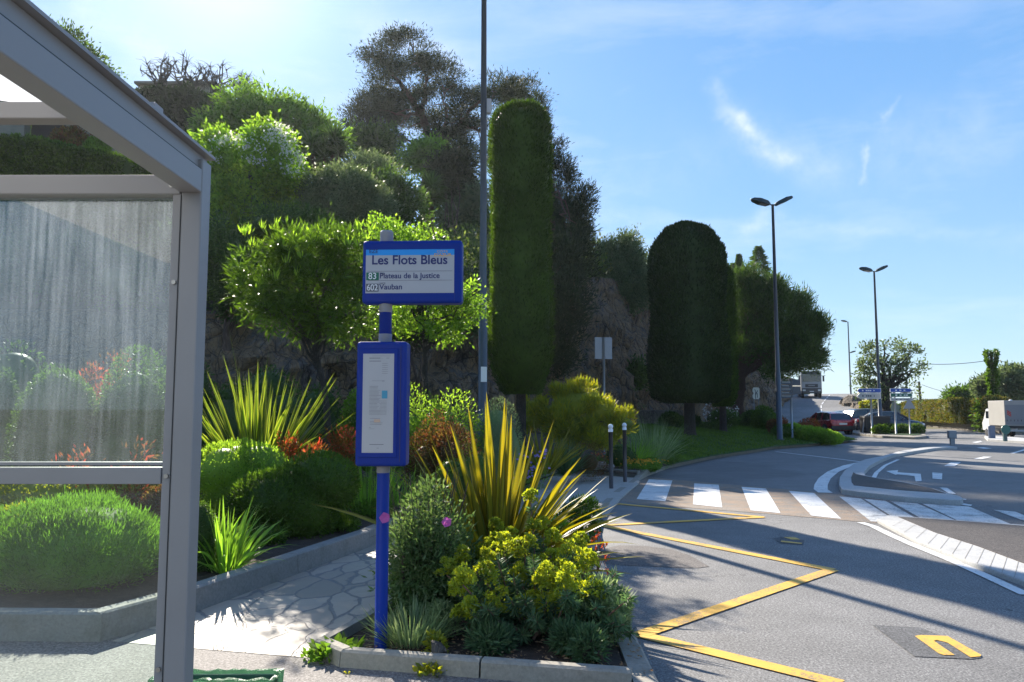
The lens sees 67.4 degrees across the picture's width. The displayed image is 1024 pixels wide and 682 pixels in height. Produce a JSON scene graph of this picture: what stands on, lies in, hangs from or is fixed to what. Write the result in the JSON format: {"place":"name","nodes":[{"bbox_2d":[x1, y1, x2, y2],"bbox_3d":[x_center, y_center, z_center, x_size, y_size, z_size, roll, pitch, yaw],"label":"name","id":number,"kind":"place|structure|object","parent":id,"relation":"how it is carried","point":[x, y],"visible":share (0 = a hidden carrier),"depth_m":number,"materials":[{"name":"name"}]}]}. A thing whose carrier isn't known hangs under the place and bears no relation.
{"place":"outdoors","nodes":[
{"label":"outdoors","id":0,"kind":"place"},
{"bbox_2d":[0,637,518,681],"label":"pavement","id":1,"kind":"structure","parent":0,"point":[109,660],"depth_m":4.51,"materials":[{"name":"concrete"}]},
{"bbox_2d":[0,0,215,681],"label":"bus shelter","id":2,"kind":"object","parent":1,"relation":"on","point":[52,72],"visible":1,"depth_m":2.96,"materials":[{"name":"grey paint"}]},
{"bbox_2d":[148,668,283,681],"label":"litter bin","id":3,"kind":"object","parent":1,"relation":"on","point":[248,675],"visible":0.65,"depth_m":3.39,"materials":[{"name":"green metal"}]},
{"bbox_2d":[306,630,365,663],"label":"weed","id":4,"kind":"object","parent":1,"relation":"on","point":[341,638],"visible":0.55,"depth_m":4.63,"materials":[{"name":"green plant"}]},
{"bbox_2d":[0,433,666,607],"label":"garden soil","id":5,"kind":"structure","parent":0,"point":[78,598],"depth_m":5.87,"materials":[{"name":"soil"}]},
{"bbox_2d":[0,366,20,466],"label":"shrub","id":6,"kind":"object","parent":5,"relation":"on","point":[9,396],"visible":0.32,"depth_m":9.79,"materials":[{"name":"green plant"}]},
{"bbox_2d":[0,338,95,418],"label":"shrub","id":7,"kind":"object","parent":5,"relation":"on","point":[24,367],"visible":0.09,"depth_m":12.36,"materials":[{"name":"green plant"}]},
{"bbox_2d":[2,367,99,466],"bbox_3d":[-5.543,1.352,9.285,1.099,2.116,1.019,0,-5,0],"label":"shrub","id":8,"kind":"object","parent":5,"relation":"on","point":[56,411],"visible":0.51,"depth_m":9.06,"materials":[{"name":"green plant"}]},
{"bbox_2d":[0,484,148,512],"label":"shrub","id":9,"kind":"object","parent":5,"relation":"on","point":[10,493],"visible":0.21,"depth_m":7.37,"materials":[{"name":"green plant"}]},
{"bbox_2d":[0,486,159,595],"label":"clipped bush","id":10,"kind":"object","parent":5,"relation":"on","point":[98,541],"visible":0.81,"depth_m":5.82,"materials":[{"name":"green plant"}]},
{"bbox_2d":[84,342,165,490],"bbox_3d":[-4.661,1.252,9.484,1.123,2.501,1.030,0,-5,0],"label":"shrub","id":11,"kind":"object","parent":5,"relation":"on","point":[131,407],"visible":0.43,"depth_m":9.27,"materials":[{"name":"green plant"}]},
{"bbox_2d":[106,435,162,509],"bbox_3d":[-3.862,1.594,7.808,0.715,1.295,0.577,0,-5,0],"label":"nandina","id":12,"kind":"object","parent":5,"relation":"on","point":[131,495],"visible":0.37,"depth_m":7.78,"materials":[{"name":"red plant"}]},
{"bbox_2d":[197,499,222,572],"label":"shrub","id":13,"kind":"object","parent":5,"relation":"on","point":[205,528],"visible":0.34,"depth_m":6.51,"materials":[{"name":"green plant"}]},
{"bbox_2d":[201,379,277,458],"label":"shrub","id":14,"kind":"object","parent":5,"relation":"on","point":[227,397],"visible":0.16,"depth_m":13.25,"materials":[{"name":"green plant"}]},
{"bbox_2d":[199,437,288,518],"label":"shrub","id":15,"kind":"object","parent":5,"relation":"on","point":[223,469],"visible":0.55,"depth_m":8.92,"materials":[{"name":"green plant"}]},
{"bbox_2d":[197,495,291,573],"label":"agapanthus","id":16,"kind":"object","parent":5,"relation":"on","point":[231,553],"visible":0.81,"depth_m":6.55,"materials":[{"name":"plant"}]},
{"bbox_2d":[240,364,308,448],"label":"shrub","id":17,"kind":"object","parent":5,"relation":"on","point":[273,379],"visible":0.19,"depth_m":14.87,"materials":[{"name":"green plant"}]},
{"bbox_2d":[201,327,354,456],"bbox_3d":[-3.343,0.940,10.637,2.825,2.410,2.832,-4,-7,41],"label":"green flax","id":18,"kind":"object","parent":5,"relation":"on","point":[251,424],"visible":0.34,"depth_m":10.41,"materials":[{"name":"plant"}]},
{"bbox_2d":[224,448,361,539],"bbox_3d":[-2.390,1.769,8.458,1.445,1.178,1.085,3,-6,-29],"label":"shrub","id":19,"kind":"object","parent":5,"relation":"on","point":[292,489],"visible":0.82,"depth_m":8.17,"materials":[{"name":"green plant"}]},
{"bbox_2d":[219,213,394,450],"bbox_3d":[-3.019,0.204,11.557,2.705,4.165,1.841,0,-5,0],"label":"oleander tree","id":20,"kind":"object","parent":5,"relation":"on","point":[316,257],"visible":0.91,"depth_m":11.28,"materials":[{"name":"green plant"}]},
{"bbox_2d":[297,379,343,450],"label":"shrub","id":21,"kind":"object","parent":5,"relation":"on","point":[334,412],"visible":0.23,"depth_m":12.92,"materials":[{"name":"green plant"}]},
{"bbox_2d":[319,417,362,507],"bbox_3d":[-2.270,1.705,10.178,0.736,1.472,0.767,-2,-5,18],"label":"nandina","id":22,"kind":"object","parent":5,"relation":"on","point":[344,442],"visible":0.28,"depth_m":10.19,"materials":[{"name":"red plant"}]},
{"bbox_2d":[335,388,390,484],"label":"shrub","id":23,"kind":"object","parent":5,"relation":"on","point":[351,396],"visible":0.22,"depth_m":12.27,"materials":[{"name":"green plant"}]},
{"bbox_2d":[345,466,415,513],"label":"grass tuft","id":24,"kind":"object","parent":5,"relation":"on","point":[362,494],"visible":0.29,"depth_m":9.87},
{"bbox_2d":[357,210,496,417],"bbox_3d":[-1.512,0.077,13.680,2.519,4.873,1.478,0,-5,0],"label":"leaved tree","id":25,"kind":"object","parent":5,"relation":"on","point":[447,314],"visible":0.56,"depth_m":13.60,"materials":[{"name":"green plant"}]},
{"bbox_2d":[390,382,484,491],"bbox_3d":[-1.382,1.790,13.033,2.029,2.248,1.646,0,-5,0],"label":"shrub","id":26,"kind":"object","parent":5,"relation":"on","point":[414,421],"visible":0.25,"depth_m":12.96,"materials":[{"name":"green plant"}]},
{"bbox_2d":[402,408,484,496],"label":"shrub","id":27,"kind":"object","parent":5,"relation":"on","point":[439,439],"visible":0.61,"depth_m":11.59,"materials":[{"name":"brown plant"}]},
{"bbox_2d":[433,452,484,517],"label":"shrub","id":28,"kind":"object","parent":5,"relation":"on","point":[446,464],"visible":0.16,"depth_m":9.97,"materials":[{"name":"green plant"}]},
{"bbox_2d":[478,0,490,439],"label":"street lamp","id":29,"kind":"object","parent":5,"relation":"on","point":[482,324],"visible":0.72,"depth_m":15.53,"materials":[{"name":"grey metal"}]},
{"bbox_2d":[474,395,523,479],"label":"shrub","id":30,"kind":"object","parent":5,"relation":"on","point":[496,417],"visible":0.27,"depth_m":13.12,"materials":[{"name":"green plant"}]},
{"bbox_2d":[487,98,556,454],"bbox_3d":[0.206,-1.262,17.177,1.662,8.532,1.560,0,-5,0],"label":"clipped cypress","id":31,"kind":"object","parent":5,"relation":"on","point":[520,337],"visible":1,"depth_m":16.76,"materials":[{"name":"green plant"}]},
{"bbox_2d":[518,418,587,473],"bbox_3d":[0.561,2.054,15.116,1.938,1.152,1.812,0,-5,0],"label":"bronze flax","id":32,"kind":"object","parent":5,"relation":"on","point":[553,459],"visible":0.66,"depth_m":14.93,"materials":[{"name":"green plant"}]},
{"bbox_2d":[526,375,639,470],"bbox_3d":[1.497,1.844,17.793,2.786,2.305,1.782,-2,-6,26],"label":"golden dwarf pine","id":33,"kind":"object","parent":5,"relation":"on","point":[570,405],"visible":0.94,"depth_m":17.41,"materials":[{"name":"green plant"}]},
{"bbox_2d":[618,412,696,464],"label":"fountain grass","id":34,"kind":"object","parent":5,"relation":"on","point":[660,444],"depth_m":20.12,"materials":[{"name":"green plant"}]},
{"bbox_2d":[113,475,586,657],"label":"footpath","id":35,"kind":"structure","parent":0,"point":[293,615],"depth_m":5.71,"materials":[{"name":"stone"}]},
{"bbox_2d":[0,470,556,641],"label":"garden bed kerb","id":36,"kind":"structure","parent":35,"relation":"on","point":[124,618],"depth_m":5.31,"materials":[{"name":"concrete"}]},
{"bbox_2d":[314,497,631,681],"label":"planter kerb","id":37,"kind":"structure","parent":35,"relation":"on","point":[343,655],"depth_m":4.34,"materials":[{"name":"concrete"}]},
{"bbox_2d":[0,229,795,435],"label":"hillside","id":38,"kind":"structure","parent":0,"point":[73,336],"depth_m":21.63,"materials":[{"name":"stone"}]},
{"bbox_2d":[0,217,103,309],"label":"hillside shrub","id":39,"kind":"object","parent":38,"relation":"on","point":[45,263],"visible":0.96,"depth_m":19.66,"materials":[{"name":"green plant"}]},
{"bbox_2d":[0,100,119,223],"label":"retaining wall","id":40,"kind":"structure","parent":38,"relation":"on","point":[42,130],"depth_m":30.00,"materials":[{"name":"concrete"}]},
{"bbox_2d":[0,200,122,245],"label":"hillside shrub","id":41,"kind":"object","parent":38,"relation":"on","point":[53,214],"visible":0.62,"depth_m":23.58,"materials":[{"name":"green plant"}]},
{"bbox_2d":[0,131,153,235],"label":"clipped hedge","id":42,"kind":"object","parent":38,"relation":"on","point":[28,154],"visible":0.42,"depth_m":24.79,"materials":[{"name":"green plant"}]},
{"bbox_2d":[49,14,131,83],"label":"skyline tree","id":43,"kind":"object","parent":38,"relation":"on","point":[78,33],"visible":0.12,"depth_m":46.45,"materials":[{"name":"green plant"}]},
{"bbox_2d":[45,229,169,313],"bbox_3d":[-11.283,-1.805,21.341,2.993,2.645,3.325,3,-6,-31],"label":"hillside shrub","id":44,"kind":"object","parent":38,"relation":"on","point":[113,281],"visible":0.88,"depth_m":20.71,"materials":[{"name":"green plant"}]},
{"bbox_2d":[108,172,216,260],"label":"hillside shrub","id":45,"kind":"object","parent":38,"relation":"on","point":[144,213],"visible":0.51,"depth_m":24.99,"materials":[{"name":"green plant"}]},
{"bbox_2d":[135,80,226,133],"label":"cypress hedge","id":46,"kind":"object","parent":38,"relation":"on","point":[172,102],"visible":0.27,"depth_m":52.41,"materials":[{"name":"green plant"}]},
{"bbox_2d":[136,203,235,282],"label":"hillside shrub","id":47,"kind":"object","parent":38,"relation":"on","point":[163,245],"visible":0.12,"depth_m":21.86,"materials":[{"name":"green plant"}]},
{"bbox_2d":[206,209,269,350],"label":"hillside shrub","id":48,"kind":"object","parent":38,"relation":"on","point":[217,258],"visible":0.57,"depth_m":20.90,"materials":[{"name":"green plant"}]},
{"bbox_2d":[187,109,315,256],"bbox_3d":[-9.352,-5.506,27.659,5.089,5.734,3.523,0,-5,0],"label":"flowering tree","id":49,"kind":"object","parent":38,"relation":"on","point":[267,173],"visible":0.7,"depth_m":27.02,"materials":[{"name":"green plant"}]},
{"bbox_2d":[184,68,357,164],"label":"feathery tree","id":50,"kind":"object","parent":38,"relation":"on","point":[233,111],"visible":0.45,"depth_m":46.19,"materials":[{"name":"green plant"}]},
{"bbox_2d":[235,194,343,287],"bbox_3d":[-6.452,-2.461,22.741,3.628,3.856,2.894,0,-5,0],"label":"hillside shrub","id":51,"kind":"object","parent":38,"relation":"on","point":[293,212],"visible":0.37,"depth_m":22.38,"materials":[{"name":"green plant"}]},
{"bbox_2d":[0,125,647,302],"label":"scrub","id":52,"kind":"object","parent":38,"relation":"on","point":[470,242],"visible":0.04,"depth_m":27.29,"materials":[{"name":"green plant"}]},
{"bbox_2d":[296,117,357,173],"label":"shrub","id":53,"kind":"object","parent":38,"relation":"on","point":[335,144],"visible":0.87,"depth_m":38.79,"materials":[{"name":"green plant"}]},
{"bbox_2d":[290,156,404,236],"bbox_3d":[-5.957,-4.336,27.402,4.202,4.576,3.143,0,-5,0],"label":"olive tree","id":54,"kind":"object","parent":38,"relation":"on","point":[351,192],"visible":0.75,"depth_m":26.92,"materials":[{"name":"green plant"}]},
{"bbox_2d":[323,146,406,179],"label":"olive tree","id":55,"kind":"object","parent":38,"relation":"on","point":[370,159],"visible":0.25,"depth_m":33.32,"materials":[{"name":"green plant"}]},
{"bbox_2d":[348,115,411,162],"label":"hillside shrub","id":56,"kind":"object","parent":38,"relation":"on","point":[382,138],"visible":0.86,"depth_m":50.54,"materials":[{"name":"green plant"}]},
{"bbox_2d":[364,160,437,232],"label":"hillside shrub","id":57,"kind":"object","parent":38,"relation":"on","point":[405,191],"visible":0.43,"depth_m":30.21,"materials":[{"name":"green plant"}]},
{"bbox_2d":[367,296,468,416],"bbox_3d":[-2.711,0.720,21.916,3.106,4.854,2.321,0,-5,0],"label":"hillside shrub","id":58,"kind":"object","parent":38,"relation":"on","point":[417,378],"visible":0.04,"depth_m":21.87,"materials":[{"name":"green plant"}]},
{"bbox_2d":[389,128,453,224],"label":"hillside shrub","id":59,"kind":"object","parent":38,"relation":"on","point":[418,149],"visible":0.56,"depth_m":46.13,"materials":[{"name":"green plant"}]},
{"bbox_2d":[413,168,449,235],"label":"yucca","id":60,"kind":"object","parent":38,"relation":"on","point":[432,182],"visible":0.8,"depth_m":36.59,"materials":[{"name":"green plant"}]},
{"bbox_2d":[333,20,558,227],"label":"aleppo pine","id":61,"kind":"object","parent":38,"relation":"on","point":[384,104],"visible":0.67,"depth_m":54.15,"materials":[{"name":"green plant"}]},
{"bbox_2d":[421,133,479,238],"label":"hillside shrub","id":62,"kind":"object","parent":38,"relation":"on","point":[454,165],"visible":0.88,"depth_m":38.58,"materials":[{"name":"plant"}]},
{"bbox_2d":[424,159,491,243],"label":"hillside shrub","id":63,"kind":"object","parent":38,"relation":"on","point":[469,201],"visible":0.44,"depth_m":41.93,"materials":[{"name":"green plant"}]},
{"bbox_2d":[487,67,605,384],"bbox_3d":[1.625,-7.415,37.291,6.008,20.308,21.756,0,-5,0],"label":"aleppo pine","id":64,"kind":"object","parent":38,"relation":"on","point":[576,227],"visible":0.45,"depth_m":32.05,"materials":[{"name":"green plant"}]},
{"bbox_2d":[587,223,650,320],"bbox_3d":[5.165,-3.195,38.430,5.740,5.347,3.239,0,-5,0],"label":"carob tree","id":65,"kind":"object","parent":38,"relation":"on","point":[627,254],"visible":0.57,"depth_m":37.94,"materials":[{"name":"green plant"}]},
{"bbox_2d":[346,510,623,665],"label":"planter soil","id":66,"kind":"structure","parent":0,"point":[529,652],"depth_m":4.72,"materials":[{"name":"soil"}]},
{"bbox_2d":[355,230,463,648],"bbox_3d":[-0.646,0.608,4.839,0.660,2.665,0.150,0,-5,2],"label":"bus stop sign","id":67,"kind":"object","parent":66,"relation":"on","point":[412,272],"visible":1,"depth_m":4.82,"materials":[{"name":"blue metal"}]},
{"bbox_2d":[358,590,464,649],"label":"grass tuft","id":68,"kind":"object","parent":66,"relation":"on","point":[398,634],"visible":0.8,"depth_m":4.79,"materials":[{"name":"green plant"}]},
{"bbox_2d":[361,467,482,619],"bbox_3d":[-0.685,1.568,5.396,0.860,1.354,1.269,-4,-6,38],"label":"rock rose","id":69,"kind":"object","parent":66,"relation":"on","point":[418,541],"visible":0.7,"depth_m":5.36,"materials":[{"name":"green plant"}]},
{"bbox_2d":[309,393,644,573],"bbox_3d":[-0.307,1.231,6.376,2.641,1.623,1.903,0,-5,0],"label":"golden flax","id":70,"kind":"object","parent":66,"relation":"on","point":[500,497],"visible":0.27,"depth_m":6.29,"materials":[{"name":"plant"}]},
{"bbox_2d":[461,617,522,656],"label":"shrub","id":71,"kind":"object","parent":66,"relation":"on","point":[487,638],"visible":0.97,"depth_m":4.63,"materials":[{"name":"green plant"}]},
{"bbox_2d":[434,487,639,645],"bbox_3d":[0.130,1.604,5.407,1.309,0.984,1.703,0,-5,0],"label":"spurge","id":72,"kind":"object","parent":66,"relation":"on","point":[533,592],"visible":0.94,"depth_m":4.89,"materials":[{"name":"yellow plant"}]},
{"bbox_2d":[543,611,593,657],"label":"shrub","id":73,"kind":"object","parent":66,"relation":"on","point":[560,634],"visible":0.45,"depth_m":4.59,"materials":[{"name":"green plant"}]},
{"bbox_2d":[553,493,603,543],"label":"shrub","id":74,"kind":"object","parent":66,"relation":"on","point":[587,510],"visible":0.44,"depth_m":8.43,"materials":[{"name":"green plant"}]},
{"bbox_2d":[565,619,612,664],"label":"shrub","id":75,"kind":"object","parent":66,"relation":"on","point":[593,649],"visible":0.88,"depth_m":4.42,"materials":[{"name":"green plant"}]},
{"bbox_2d":[572,565,632,649],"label":"shrub","id":76,"kind":"object","parent":66,"relation":"on","point":[606,602],"visible":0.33,"depth_m":4.81,"materials":[{"name":"green plant"}]},
{"bbox_2d":[30,0,1023,403],"label":"sky","id":77,"kind":"structure","parent":0,"point":[893,129],"materials":[{"name":"blue"}]},
{"bbox_2d":[534,473,638,516],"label":"crossing pavement","id":78,"kind":"structure","parent":0,"point":[602,492],"depth_m":15.47,"materials":[{"name":"concrete"}]},
{"bbox_2d":[626,386,856,464],"bbox_3d":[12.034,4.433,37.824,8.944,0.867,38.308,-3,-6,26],"label":"lawn","id":79,"kind":"structure","parent":0,"point":[747,449],"depth_m":29.66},
{"bbox_2d":[644,220,735,435],"bbox_3d":[6.920,-0.549,30.168,3.362,8.638,2.808,0,-5,0],"label":"clipped cypress","id":80,"kind":"object","parent":79,"relation":"on","point":[687,364],"visible":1,"depth_m":29.20,"materials":[{"name":"green plant"}]},
{"bbox_2d":[712,262,739,431],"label":"clipped cypress","id":81,"kind":"object","parent":79,"relation":"on","point":[732,318],"visible":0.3,"depth_m":33.70,"materials":[{"name":"green plant"}]},
{"bbox_2d":[751,196,792,440],"bbox_3d":[11.572,-0.938,33.712,2.000,11.128,0.473,1,-5,-9],"label":"street lamp","id":82,"kind":"object","parent":79,"relation":"on","point":[760,201],"visible":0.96,"depth_m":33.64,"materials":[{"name":"grey metal"}]},
{"bbox_2d":[731,259,836,424],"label":"umbrella pine","id":83,"kind":"object","parent":79,"relation":"on","point":[803,329],"visible":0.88,"depth_m":42.48,"materials":[{"name":"green plant"}]},
{"bbox_2d":[597,429,1023,681],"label":"road","id":84,"kind":"structure","parent":0,"point":[823,625],"depth_m":7.12,"materials":[{"name":"asphalt"}]},
{"bbox_2d":[601,545,707,567],"bbox_3d":[1.480,2.350,8.410,1.061,0.001,1.301,0,-5,0],"label":"repaired patch","id":85,"kind":"object","parent":84,"relation":"on","point":[660,557],"visible":0.92,"depth_m":8.30,"materials":[{"name":"asphalt"}]},
{"bbox_2d":[585,441,847,681],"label":"road kerb","id":86,"kind":"structure","parent":84,"relation":"on","point":[639,674],"depth_m":4.82,"materials":[{"name":"concrete"}]},
{"bbox_2d":[602,503,843,681],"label":"bus stop zigzag","id":87,"kind":"object","parent":84,"relation":"on","point":[649,633],"visible":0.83,"depth_m":6.04,"materials":[{"name":"yellow paint"}]},
{"bbox_2d":[620,477,875,522],"bbox_3d":[4.154,2.889,14.480,4.038,0.001,6.476,-2,-5,17],"label":"crossing ochre surface","id":88,"kind":"object","parent":84,"relation":"on","point":[733,497],"visible":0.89,"depth_m":13.49,"materials":[{"name":"paint"}]},
{"bbox_2d":[637,479,840,518],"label":"crossing stripes","id":89,"kind":"object","parent":88,"relation":"on","point":[761,499],"visible":1,"depth_m":13.91,"materials":[{"name":"white paint"}]},
{"bbox_2d":[808,411,854,434],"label":"parked car","id":90,"kind":"object","parent":84,"relation":"on","point":[839,421],"visible":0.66,"depth_m":48.55,"materials":[{"name":"red paint"}]},
{"bbox_2d":[852,429,926,438],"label":"verge island kerb","id":91,"kind":"structure","parent":84,"relation":"on","point":[859,433],"depth_m":43.21,"materials":[{"name":"concrete"}]},
{"bbox_2d":[888,433,920,434],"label":"verge grass","id":92,"kind":"structure","parent":91,"relation":"on","point":[904,434],"depth_m":44.80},
{"bbox_2d":[849,335,931,410],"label":"deciduous tree","id":93,"kind":"object","parent":92,"relation":"on","point":[888,380],"visible":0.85,"depth_m":57.80,"materials":[{"name":"green plant"}]},
{"bbox_2d":[839,446,962,505],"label":"median island","id":94,"kind":"structure","parent":84,"relation":"on","point":[847,486],"depth_m":14.24,"materials":[{"name":"concrete"}]},
{"bbox_2d":[851,472,943,492],"bbox_3d":[7.436,2.970,16.052,1.244,0.086,4.623,0,-5,3],"label":"median island infill","id":95,"kind":"object","parent":94,"relation":"on","point":[861,480],"visible":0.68,"depth_m":15.31,"materials":[{"name":"concrete"}]},
{"bbox_2d":[782,434,1023,593],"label":"edge lines","id":96,"kind":"object","parent":84,"relation":"on","point":[821,483],"visible":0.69,"depth_m":9.50,"materials":[{"name":"white paint"}]},
{"bbox_2d":[873,625,980,658],"bbox_3d":[2.822,2.075,5.317,0.423,0.001,0.783,0,-5,0],"label":"overpainted patch","id":97,"kind":"object","parent":84,"relation":"on","point":[907,639],"visible":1,"depth_m":5.28,"materials":[{"name":"paint"}]},
{"bbox_2d":[916,635,980,656],"bbox_3d":[2.946,2.060,5.194,0.260,0.001,0.477,-1,-5,6],"label":"bus lettering","id":98,"kind":"object","parent":97,"relation":"on","point":[928,640],"visible":1,"depth_m":5.20,"materials":[{"name":"yellow paint"}]},
{"bbox_2d":[839,496,1023,523],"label":"crosswalk","id":99,"kind":"structure","parent":84,"relation":"on","point":[874,514],"depth_m":12.01,"materials":[{"name":"white paint"}]},
{"bbox_2d":[877,515,1023,586],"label":"median island","id":100,"kind":"structure","parent":84,"relation":"on","point":[926,538],"depth_m":8.49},
{"bbox_2d":[899,517,1023,562],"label":"median island infill","id":101,"kind":"object","parent":84,"relation":"on","point":[1006,540],"visible":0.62,"depth_m":9.55,"materials":[{"name":"concrete"}]},
{"bbox_2d":[924,422,1001,432],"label":"stone wall","id":102,"kind":"structure","parent":84,"relation":"on","point":[959,426],"depth_m":60.88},
{"bbox_2d":[900,394,1011,424],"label":"long hedge","id":103,"kind":"object","parent":102,"relation":"on","point":[952,410],"visible":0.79,"depth_m":60.67,"materials":[{"name":"green plant"}]},
{"bbox_2d":[982,348,1001,396],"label":"tree","id":104,"kind":"object","parent":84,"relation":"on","point":[991,363],"visible":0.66,"depth_m":56.82,"materials":[{"name":"green plant"}]},
{"bbox_2d":[982,360,1023,399],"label":"broadleaf tree","id":105,"kind":"object","parent":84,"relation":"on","point":[1012,382],"visible":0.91,"depth_m":63.24,"materials":[{"name":"green plant"}]},
{"bbox_2d":[982,400,1023,436],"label":"box truck","id":106,"kind":"object","parent":84,"relation":"on","point":[998,415],"visible":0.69,"depth_m":42.95,"materials":[{"name":"white metal"}]},
{"bbox_2d":[774,394,858,423],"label":"hill road","id":107,"kind":"structure","parent":0,"point":[807,405],"depth_m":87.61,"materials":[{"name":"asphalt"}]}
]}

